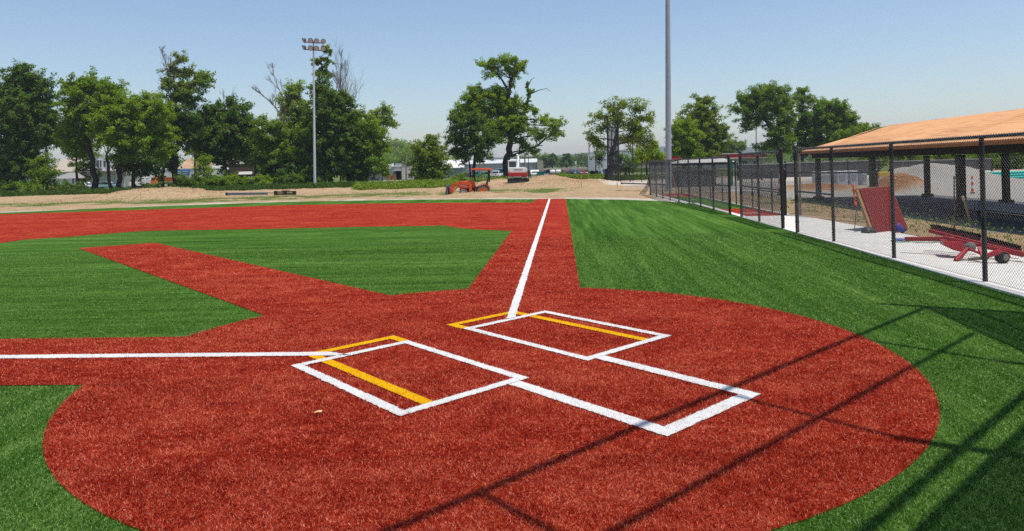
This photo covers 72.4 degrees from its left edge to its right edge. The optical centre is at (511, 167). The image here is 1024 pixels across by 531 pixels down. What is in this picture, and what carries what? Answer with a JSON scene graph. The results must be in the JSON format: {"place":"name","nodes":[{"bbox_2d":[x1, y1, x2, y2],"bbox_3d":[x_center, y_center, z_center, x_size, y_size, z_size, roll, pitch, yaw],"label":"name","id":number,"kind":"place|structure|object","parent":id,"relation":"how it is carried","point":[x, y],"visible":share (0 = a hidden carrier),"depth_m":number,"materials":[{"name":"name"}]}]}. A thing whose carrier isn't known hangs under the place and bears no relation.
{"place":"outdoors","nodes":[
{"label":"outdoors","id":0,"kind":"place"},
{"bbox_2d":[26,146,807,180],"bbox_3d":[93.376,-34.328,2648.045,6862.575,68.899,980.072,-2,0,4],"label":"hills","id":1,"kind":"structure","parent":0,"point":[749,149],"depth_m":2580.43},
{"bbox_2d":[0,158,1023,251],"bbox_3d":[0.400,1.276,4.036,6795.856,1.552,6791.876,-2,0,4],"label":"ground","id":2,"kind":"structure","parent":0,"point":[610,189],"depth_m":46.44,"materials":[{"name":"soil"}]},
{"bbox_2d":[0,179,25,191],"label":"bush","id":3,"kind":"object","parent":2,"relation":"on","point":[10,186],"visible":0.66,"depth_m":91.63,"materials":[{"name":"green plant"}]},
{"bbox_2d":[15,179,46,191],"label":"bush","id":4,"kind":"object","parent":2,"relation":"on","point":[27,187],"visible":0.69,"depth_m":89.70,"materials":[{"name":"green plant"}]},
{"bbox_2d":[0,58,62,186],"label":"tree","id":5,"kind":"object","parent":2,"relation":"on","point":[25,107],"visible":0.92,"depth_m":99.04,"materials":[{"name":"green plant"}]},
{"bbox_2d":[22,152,64,190],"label":"tree","id":6,"kind":"object","parent":2,"relation":"on","point":[43,174],"visible":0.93,"depth_m":91.47,"materials":[{"name":"green plant"}]},
{"bbox_2d":[36,106,64,189],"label":"tree","id":7,"kind":"object","parent":2,"relation":"on","point":[46,139],"visible":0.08,"depth_m":103.39,"materials":[{"name":"green plant"}]},
{"bbox_2d":[49,158,87,185],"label":"house","id":8,"kind":"structure","parent":2,"relation":"on","point":[63,167],"depth_m":150.81,"materials":[{"name":"white"}]},
{"bbox_2d":[57,179,86,189],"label":"bush","id":9,"kind":"object","parent":2,"relation":"on","point":[67,185],"visible":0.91,"depth_m":111.49,"materials":[{"name":"green plant"}]},
{"bbox_2d":[50,137,102,180],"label":"tree","id":10,"kind":"object","parent":2,"relation":"on","point":[72,155],"visible":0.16,"depth_m":117.39,"materials":[{"name":"green plant"}]},
{"bbox_2d":[47,66,130,188],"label":"tree","id":11,"kind":"object","parent":2,"relation":"on","point":[82,93],"visible":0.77,"depth_m":96.03,"materials":[{"name":"green plant"}]},
{"bbox_2d":[81,100,137,188],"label":"tree","id":12,"kind":"object","parent":2,"relation":"on","point":[110,135],"visible":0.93,"depth_m":93.76,"materials":[{"name":"green plant"}]},
{"bbox_2d":[66,153,161,187],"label":"building","id":13,"kind":"structure","parent":2,"relation":"on","point":[101,164],"depth_m":131.95,"materials":[{"name":"white"}]},
{"bbox_2d":[108,150,170,187],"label":"tree","id":14,"kind":"object","parent":2,"relation":"on","point":[146,165],"visible":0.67,"depth_m":100.40,"materials":[{"name":"green plant"}]},
{"bbox_2d":[98,88,181,188],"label":"tree","id":15,"kind":"object","parent":2,"relation":"on","point":[149,128],"visible":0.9,"depth_m":95.10,"materials":[{"name":"green plant"}]},
{"bbox_2d":[142,149,180,186],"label":"tree","id":16,"kind":"object","parent":2,"relation":"on","point":[169,167],"visible":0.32,"depth_m":103.48,"materials":[{"name":"green plant"}]},
{"bbox_2d":[0,180,356,196],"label":"undergrowth","id":17,"kind":"object","parent":2,"relation":"on","point":[268,186],"visible":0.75,"depth_m":80.97,"materials":[{"name":"green plant"}]},
{"bbox_2d":[154,50,216,185],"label":"tree","id":18,"kind":"object","parent":2,"relation":"on","point":[182,94],"visible":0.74,"depth_m":102.56,"materials":[{"name":"green plant"}]},
{"bbox_2d":[154,46,179,135],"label":"dead tree","id":19,"kind":"object","parent":18,"relation":"attached to","point":[167,70],"visible":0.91,"depth_m":102.39,"materials":[{"name":"brown plant"}]},
{"bbox_2d":[165,171,208,186],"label":"bush","id":20,"kind":"object","parent":2,"relation":"on","point":[187,181],"visible":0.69,"depth_m":91.56,"materials":[{"name":"green plant"}]},
{"bbox_2d":[164,168,219,185],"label":"shop","id":21,"kind":"structure","parent":2,"relation":"on","point":[189,173],"depth_m":140.00,"materials":[{"name":"white"}]},
{"bbox_2d":[181,110,219,178],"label":"tree","id":22,"kind":"object","parent":2,"relation":"on","point":[190,152],"visible":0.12,"depth_m":118.28,"materials":[{"name":"green plant"}]},
{"bbox_2d":[192,151,215,180],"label":"tree","id":23,"kind":"object","parent":2,"relation":"on","point":[204,162],"visible":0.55,"depth_m":98.70,"materials":[{"name":"green plant"}]},
{"bbox_2d":[193,169,237,187],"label":"bush","id":24,"kind":"object","parent":2,"relation":"on","point":[213,180],"visible":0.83,"depth_m":87.68,"materials":[{"name":"green plant"}]},
{"bbox_2d":[190,93,260,175],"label":"tree","id":25,"kind":"object","parent":2,"relation":"on","point":[228,130],"visible":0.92,"depth_m":104.34,"materials":[{"name":"green plant"}]},
{"bbox_2d":[229,164,282,180],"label":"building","id":26,"kind":"structure","parent":2,"relation":"on","point":[247,171],"depth_m":136.00,"materials":[{"name":"white brick"}]},
{"bbox_2d":[240,174,272,184],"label":"bush","id":27,"kind":"object","parent":2,"relation":"on","point":[260,179],"visible":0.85,"depth_m":89.54,"materials":[{"name":"green plant"}]},
{"bbox_2d":[248,113,316,182],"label":"tree","id":28,"kind":"object","parent":2,"relation":"on","point":[274,152],"visible":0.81,"depth_m":99.12,"materials":[{"name":"green plant"}]},
{"bbox_2d":[252,84,291,148],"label":"dead tree","id":29,"kind":"object","parent":28,"relation":"attached to","point":[270,101],"visible":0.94,"depth_m":100.92,"materials":[{"name":"brown plant"}]},
{"bbox_2d":[271,168,306,184],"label":"bush","id":30,"kind":"object","parent":2,"relation":"on","point":[294,178],"visible":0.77,"depth_m":91.47,"materials":[{"name":"green plant"}]},
{"bbox_2d":[274,78,311,161],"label":"tree","id":31,"kind":"object","parent":2,"relation":"on","point":[294,101],"visible":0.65,"depth_m":102.47,"materials":[{"name":"green plant"}]},
{"bbox_2d":[302,38,325,182],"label":"light pole","id":32,"kind":"object","parent":2,"relation":"on","point":[313,47],"visible":0.98,"depth_m":83.88,"materials":[{"name":"grey"}]},
{"bbox_2d":[309,43,336,181],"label":"tree","id":33,"kind":"object","parent":2,"relation":"on","point":[318,61],"visible":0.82,"depth_m":107.82,"materials":[{"name":"green plant"}]},
{"bbox_2d":[293,70,364,182],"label":"tree","id":34,"kind":"object","parent":2,"relation":"on","point":[337,126],"visible":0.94,"depth_m":98.92,"materials":[{"name":"green plant"}]},
{"bbox_2d":[326,39,365,180],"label":"dead tree","id":35,"kind":"object","parent":2,"relation":"on","point":[340,76],"visible":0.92,"depth_m":105.97,"materials":[{"name":"brown plant"}]},
{"bbox_2d":[335,104,394,181],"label":"tree","id":36,"kind":"object","parent":2,"relation":"on","point":[373,143],"visible":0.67,"depth_m":102.07,"materials":[{"name":"green plant"}]},
{"bbox_2d":[365,100,400,178],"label":"tree","id":37,"kind":"object","parent":2,"relation":"on","point":[385,111],"visible":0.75,"depth_m":107.55,"materials":[{"name":"green plant"}]},
{"bbox_2d":[389,163,401,179],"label":"workshop","id":38,"kind":"structure","parent":2,"relation":"on","point":[396,169],"depth_m":128.00,"materials":[{"name":"white metal"}]},
{"bbox_2d":[385,138,411,156],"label":"wood","id":39,"kind":"object","parent":2,"relation":"on","point":[395,144],"visible":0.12,"depth_m":506.00,"materials":[{"name":"green plant"}]},
{"bbox_2d":[372,140,462,165],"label":"wood","id":40,"kind":"object","parent":2,"relation":"on","point":[398,158],"visible":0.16,"depth_m":321.20,"materials":[{"name":"green plant"}]},
{"bbox_2d":[403,133,452,180],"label":"tree","id":41,"kind":"object","parent":2,"relation":"on","point":[426,165],"visible":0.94,"depth_m":95.01,"materials":[{"name":"green plant"}]},
{"bbox_2d":[441,160,464,177],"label":"warehouse","id":42,"kind":"structure","parent":2,"relation":"on","point":[456,169],"depth_m":136.00,"materials":[{"name":"white metal"}]},
{"bbox_2d":[445,168,491,194],"bbox_3d":[-2.967,1.125,48.500,3.187,2.085,1.720,-2,0,0],"label":"tractor","id":43,"kind":"object","parent":2,"relation":"on","point":[468,186],"visible":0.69,"depth_m":48.02,"materials":[{"name":"orange"}]},
{"bbox_2d":[441,105,509,177],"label":"tree","id":44,"kind":"object","parent":2,"relation":"on","point":[469,141],"visible":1,"depth_m":105.55,"materials":[{"name":"green plant"}]},
{"bbox_2d":[27,171,938,202],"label":"dirt clods","id":45,"kind":"object","parent":2,"relation":"on","point":[521,184],"visible":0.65,"depth_m":60.57,"materials":[{"name":"soil"}]},
{"bbox_2d":[351,172,664,189],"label":"weeds","id":46,"kind":"object","parent":2,"relation":"on","point":[398,184],"visible":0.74,"depth_m":72.49,"materials":[{"name":"green plant"}]},
{"bbox_2d":[446,52,570,177],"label":"tree","id":47,"kind":"object","parent":2,"relation":"on","point":[502,108],"visible":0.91,"depth_m":111.35,"materials":[{"name":"green plant"}]},
{"bbox_2d":[520,81,534,177],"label":"ivy","id":48,"kind":"object","parent":47,"relation":"attached to","point":[528,91],"visible":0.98,"depth_m":111.48,"materials":[{"name":"green plant"}]},
{"bbox_2d":[464,158,558,176],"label":"warehouse","id":49,"kind":"structure","parent":2,"relation":"on","point":[496,165],"depth_m":139.00,"materials":[{"name":"metal"}]},
{"bbox_2d":[0,199,1023,530],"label":"green turf","id":50,"kind":"structure","parent":2,"relation":"on","point":[598,219],"depth_m":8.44,"materials":[{"name":"plastic"}]},
{"bbox_2d":[0,336,225,384],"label":"third base lane","id":51,"kind":"structure","parent":50,"relation":"on","point":[76,365],"depth_m":6.67,"materials":[{"name":"plastic"}]},
{"bbox_2d":[0,352,347,357],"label":"foul line","id":52,"kind":"object","parent":51,"relation":"on","point":[193,355],"visible":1,"depth_m":6.77,"materials":[{"name":"paint"}]},
{"bbox_2d":[0,225,510,338],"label":"infield turf","id":53,"kind":"structure","parent":50,"relation":"on","point":[245,238],"depth_m":13.24,"materials":[{"name":"plastic"}]},
{"bbox_2d":[80,243,434,333],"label":"pitching lane","id":54,"kind":"structure","parent":53,"relation":"on","point":[144,246],"depth_m":10.55,"materials":[{"name":"plastic"}]},
{"bbox_2d":[0,202,532,242],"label":"infield skin turf","id":55,"kind":"structure","parent":50,"relation":"on","point":[479,216],"depth_m":27.25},
{"bbox_2d":[43,288,939,530],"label":"home plate circle","id":56,"kind":"object","parent":50,"relation":"on","point":[499,399],"visible":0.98,"depth_m":4.74,"materials":[{"name":"plastic"}]},
{"bbox_2d":[291,363,409,415],"bbox_3d":[-1.357,1.765,5.631,0.106,0.001,1.836,-2,0,-41],"label":"batters box line","id":57,"kind":"object","parent":56,"relation":"on","point":[397,410],"visible":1,"depth_m":5.49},
{"bbox_2d":[302,342,402,364],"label":"batters box line","id":58,"kind":"object","parent":56,"relation":"on","point":[343,355],"visible":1,"depth_m":6.63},
{"bbox_2d":[323,360,432,403],"bbox_3d":[-1.162,1.761,5.800,0.100,0.001,1.652,-2,0,-41],"label":"softball box line","id":59,"kind":"object","parent":56,"relation":"on","point":[331,363],"visible":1,"depth_m":5.74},
{"bbox_2d":[0,237,760,435],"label":"white turf fibres","id":60,"kind":"object","parent":56,"relation":"on","point":[403,341],"visible":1,"depth_m":5.80,"materials":[{"name":"plastic"}]},
{"bbox_2d":[406,378,518,412],"bbox_3d":[-0.353,1.737,5.350,1.068,0.001,0.104,-2,0,-41],"label":"batters box line","id":61,"kind":"object","parent":56,"relation":"on","point":[426,406],"visible":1,"depth_m":5.32,"materials":[{"name":"paint"}]},
{"bbox_2d":[401,340,527,379],"bbox_3d":[-0.494,1.741,6.380,0.107,0.001,1.832,-2,0,-41],"label":"batters box line","id":62,"kind":"object","parent":56,"relation":"on","point":[491,368],"visible":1,"depth_m":6.27,"materials":[{"name":"paint"}]},
{"bbox_2d":[0,236,939,530],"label":"red turf fibres","id":63,"kind":"object","parent":56,"relation":"on","point":[634,380],"visible":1,"depth_m":4.81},
{"bbox_2d":[307,311,644,403],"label":"yellow turf fibres","id":64,"kind":"object","parent":56,"relation":"on","point":[404,340],"visible":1,"depth_m":6.47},
{"bbox_2d":[464,327,593,359],"bbox_3d":[0.098,1.724,6.898,0.104,0.001,1.840,-2,0,-41],"label":"batters box line","id":65,"kind":"object","parent":56,"relation":"on","point":[537,346],"visible":1,"depth_m":6.79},
{"bbox_2d":[529,315,647,339],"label":"softball box line","id":66,"kind":"object","parent":56,"relation":"on","point":[608,331],"visible":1,"depth_m":7.34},
{"bbox_2d":[510,381,677,435],"bbox_3d":[0.522,1.712,5.034,0.138,0.001,1.542,-2,0,-41],"label":"catchers box line","id":67,"kind":"object","parent":56,"relation":"on","point":[598,408],"visible":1,"depth_m":4.93,"materials":[{"name":"paint"}]},
{"bbox_2d":[541,311,670,336],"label":"batters box line","id":68,"kind":"object","parent":56,"relation":"on","point":[623,327],"visible":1,"depth_m":7.55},
{"bbox_2d":[587,336,664,357],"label":"batters box line","id":69,"kind":"object","parent":56,"relation":"on","point":[618,348],"visible":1,"depth_m":6.58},
{"bbox_2d":[597,355,759,396],"bbox_3d":[1.294,1.691,5.709,0.133,0.001,1.536,-2,0,-41],"label":"catchers box line","id":70,"kind":"object","parent":56,"relation":"on","point":[649,369],"visible":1,"depth_m":5.64,"materials":[{"name":"paint"}]},
{"bbox_2d":[664,394,751,430],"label":"catchers box line","id":71,"kind":"object","parent":56,"relation":"on","point":[726,404],"visible":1,"depth_m":4.81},
{"bbox_2d":[464,199,580,293],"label":"first base lane","id":72,"kind":"structure","parent":50,"relation":"on","point":[556,223],"depth_m":14.20,"materials":[{"name":"carpet"}]},
{"bbox_2d":[506,199,549,318],"bbox_3d":[0.987,1.699,22.496,0.121,0.001,29.200,-2,0,4],"label":"foul line","id":73,"kind":"object","parent":72,"relation":"on","point":[520,287],"visible":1,"depth_m":11.32,"materials":[{"name":"paint"}]},
{"bbox_2d":[508,154,528,182],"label":"excavator","id":74,"kind":"object","parent":2,"relation":"on","point":[517,173],"visible":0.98,"depth_m":77.12,"materials":[{"name":"white"}]},
{"bbox_2d":[513,152,588,167],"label":"wood","id":75,"kind":"object","parent":2,"relation":"on","point":[582,161],"visible":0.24,"depth_m":409.07,"materials":[{"name":"green plant"}]},
{"bbox_2d":[587,155,606,173],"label":"box trailer","id":76,"kind":"object","parent":2,"relation":"on","point":[591,166],"visible":0.56,"depth_m":123.61,"materials":[{"name":"grey"}]},
{"bbox_2d":[587,147,639,173],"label":"tree","id":77,"kind":"object","parent":2,"relation":"on","point":[597,157],"visible":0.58,"depth_m":83.63,"materials":[{"name":"green plant"}]},
{"bbox_2d":[606,115,633,180],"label":"tall backstop","id":78,"kind":"object","parent":2,"relation":"on","point":[612,139],"visible":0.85,"depth_m":69.97,"materials":[{"name":"black"}]},
{"bbox_2d":[582,94,659,179],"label":"tree","id":79,"kind":"object","parent":2,"relation":"on","point":[639,133],"visible":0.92,"depth_m":76.69,"materials":[{"name":"green plant"}]},
{"bbox_2d":[625,142,664,177],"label":"tree","id":80,"kind":"object","parent":2,"relation":"on","point":[645,155],"visible":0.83,"depth_m":79.79,"materials":[{"name":"green plant"}]},
{"bbox_2d":[620,163,689,181],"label":"chain link fence","id":81,"kind":"object","parent":2,"relation":"on","point":[629,168],"visible":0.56,"depth_m":66.28,"materials":[{"name":"black metal"}]},
{"bbox_2d":[664,0,671,190],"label":"light pole","id":82,"kind":"object","parent":2,"relation":"on","point":[667,88],"visible":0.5,"depth_m":44.40,"materials":[{"name":"metal"}]},
{"bbox_2d":[663,114,710,158],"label":"tree","id":83,"kind":"object","parent":2,"relation":"on","point":[686,133],"visible":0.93,"depth_m":109.09,"materials":[{"name":"green plant"}]},
{"bbox_2d":[649,154,731,214],"bbox_3d":[7.383,0.606,31.017,0.155,2.055,16.615,-2,0,2],"label":"chain link fence","id":84,"kind":"object","parent":2,"relation":"on","point":[660,166],"visible":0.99,"depth_m":27.98,"materials":[{"name":"black metal"}]},
{"bbox_2d":[624,153,766,168],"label":"store","id":85,"kind":"structure","parent":2,"relation":"on","point":[734,156],"depth_m":174.92,"materials":[{"name":"grey"}]},
{"bbox_2d":[672,158,733,185],"bbox_3d":[13.994,0.354,52.250,4.059,1.991,4.500,-2,0,0],"label":"picnic shelter","id":86,"kind":"object","parent":2,"relation":"on","point":[682,165],"visible":0.14,"depth_m":50.97,"materials":[{"name":"grey"}]},
{"bbox_2d":[675,92,735,167],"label":"tree","id":87,"kind":"object","parent":2,"relation":"on","point":[712,144],"visible":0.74,"depth_m":120.78,"materials":[{"name":"green plant"}]},
{"bbox_2d":[719,136,747,153],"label":"tree","id":88,"kind":"object","parent":2,"relation":"on","point":[737,146],"visible":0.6,"depth_m":258.31,"materials":[{"name":"green plant"}]},
{"bbox_2d":[693,194,791,215],"bbox_3d":[9.201,1.518,30.648,0.140,0.100,17.600,-2,0,3],"label":"kerb strip","id":89,"kind":"object","parent":2,"relation":"on","point":[755,208],"visible":0.21,"depth_m":25.64,"materials":[{"name":"concrete"}]},
{"bbox_2d":[680,169,786,214],"bbox_3d":[9.063,0.809,30.507,0.194,1.555,17.192,-2,0,3],"label":"chain link fence","id":90,"kind":"object","parent":89,"relation":"on","point":[736,190],"visible":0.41,"depth_m":27.50,"materials":[{"name":"black metal"}]},
{"bbox_2d":[736,162,786,180],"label":"screen wall","id":91,"kind":"structure","parent":2,"relation":"on","point":[775,166],"depth_m":57.94,"materials":[{"name":"grey"}]},
{"bbox_2d":[725,80,800,162],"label":"tree","id":92,"kind":"object","parent":2,"relation":"on","point":[762,100],"visible":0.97,"depth_m":124.14,"materials":[{"name":"green plant"}]},
{"bbox_2d":[784,85,817,161],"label":"tree","id":93,"kind":"object","parent":2,"relation":"on","point":[803,98],"visible":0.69,"depth_m":129.37,"materials":[{"name":"green plant"}]},
{"bbox_2d":[784,159,879,176],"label":"screen wall","id":94,"kind":"structure","parent":2,"relation":"on","point":[789,166],"depth_m":59.94,"materials":[{"name":"grey"}]},
{"bbox_2d":[786,169,877,218],"bbox_3d":[9.230,0.825,20.425,0.179,1.515,3.251,-2,0,-24],"label":"chain link fence","id":95,"kind":"object","parent":2,"relation":"on","point":[875,174],"visible":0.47,"depth_m":20.34,"materials":[{"name":"black metal"}]},
{"bbox_2d":[797,96,876,159],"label":"tree","id":96,"kind":"object","parent":2,"relation":"on","point":[837,122],"visible":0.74,"depth_m":126.89,"materials":[{"name":"green plant"}]},
{"bbox_2d":[693,203,1023,297],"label":"kerb strip","id":97,"kind":"object","parent":2,"relation":"on","point":[1009,290],"visible":0.22,"depth_m":10.85,"materials":[{"name":"concrete"}]},
{"bbox_2d":[738,148,784,228],"bbox_3d":[6.899,0.580,19.509,0.099,2.135,4.099,-2,0,4],"label":"chain link fence","id":98,"kind":"object","parent":97,"relation":"on","point":[781,184],"visible":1,"depth_m":19.16,"materials":[{"name":"black metal"}]},
{"bbox_2d":[793,131,1023,291],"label":"chain link fence","id":99,"kind":"object","parent":97,"relation":"on","point":[983,205],"visible":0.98,"depth_m":11.21,"materials":[{"name":"black metal"}]},
{"bbox_2d":[764,152,970,162],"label":"wood","id":100,"kind":"object","parent":2,"relation":"on","point":[786,157],"visible":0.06,"depth_m":412.74,"materials":[{"name":"green plant"}]},
{"bbox_2d":[748,215,1023,290],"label":"concrete walk","id":101,"kind":"structure","parent":2,"relation":"on","point":[789,221],"depth_m":12.60,"materials":[{"name":"concrete"}]},
{"bbox_2d":[856,186,907,232],"bbox_3d":[8.859,1.037,16.776,1.741,1.111,0.758,-2,0,-30],"label":"leaning panel","id":102,"kind":"object","parent":101,"relation":"on","point":[881,208],"visible":0.52,"depth_m":16.66,"materials":[{"name":"wood"}]},
{"bbox_2d":[904,224,1023,262],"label":"tow carriage","id":103,"kind":"object","parent":101,"relation":"on","point":[975,244],"visible":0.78,"depth_m":11.74,"materials":[{"name":"red paint"}]},
{"bbox_2d":[804,195,1023,229],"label":"shelter slab","id":104,"kind":"structure","parent":2,"relation":"on","point":[951,211],"depth_m":22.27,"materials":[{"name":"concrete"}]},
{"bbox_2d":[800,109,1023,217],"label":"roofed shelter","id":105,"kind":"object","parent":104,"relation":"on","point":[1003,122],"visible":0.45,"depth_m":21.44,"materials":[{"name":"brown wood"}]},
{"bbox_2d":[967,200,1023,211],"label":"block kerb","id":106,"kind":"structure","parent":104,"relation":"on","point":[997,207],"depth_m":20.54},
{"bbox_2d":[894,157,992,170],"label":"screen wall","id":107,"kind":"structure","parent":2,"relation":"on","point":[938,162],"depth_m":65.94,"materials":[{"name":"grey"}]},
{"bbox_2d":[965,153,1009,169],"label":"tree","id":108,"kind":"object","parent":2,"relation":"on","point":[988,156],"visible":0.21,"depth_m":77.15,"materials":[{"name":"green plant"}]},
{"bbox_2d":[996,153,1023,169],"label":"tree","id":109,"kind":"object","parent":2,"relation":"on","point":[1016,162],"visible":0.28,"depth_m":76.69,"materials":[{"name":"green plant"}]},
{"bbox_2d":[0,0,1023,175],"label":"sky","id":110,"kind":"structure","parent":0,"point":[894,61],"materials":[{"name":"blue"}]},
{"bbox_2d":[675,197,780,215],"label":"bullpen turf","id":111,"kind":"structure","parent":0,"point":[734,206],"depth_m":25.53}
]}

